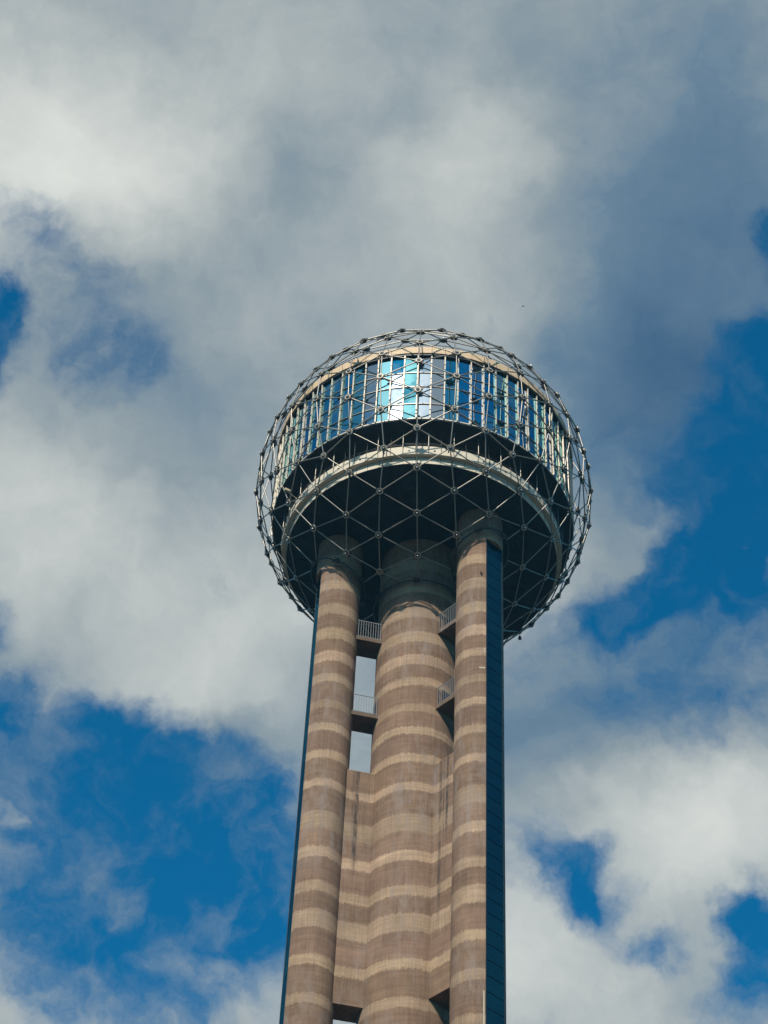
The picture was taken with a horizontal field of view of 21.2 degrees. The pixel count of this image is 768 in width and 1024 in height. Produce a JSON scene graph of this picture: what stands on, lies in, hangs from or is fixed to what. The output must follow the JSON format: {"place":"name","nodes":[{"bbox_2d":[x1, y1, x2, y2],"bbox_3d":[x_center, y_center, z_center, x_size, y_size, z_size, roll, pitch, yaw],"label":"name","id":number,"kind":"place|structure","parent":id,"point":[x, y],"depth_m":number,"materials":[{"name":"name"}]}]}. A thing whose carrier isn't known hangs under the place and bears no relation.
{"place":"outdoors","nodes":[
{"label":"outdoors","id":0,"kind":"place"},
{"bbox_2d":[0,0,767,1023],"label":"sky","id":1,"kind":"structure","parent":0,"point":[204,203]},
{"bbox_2d":[253,327,593,1023],"bbox_3d":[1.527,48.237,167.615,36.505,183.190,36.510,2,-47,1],"label":"observation tower","id":2,"kind":"structure","parent":0,"point":[422,512],"depth_m":200.38,"materials":[{"name":"concrete"}]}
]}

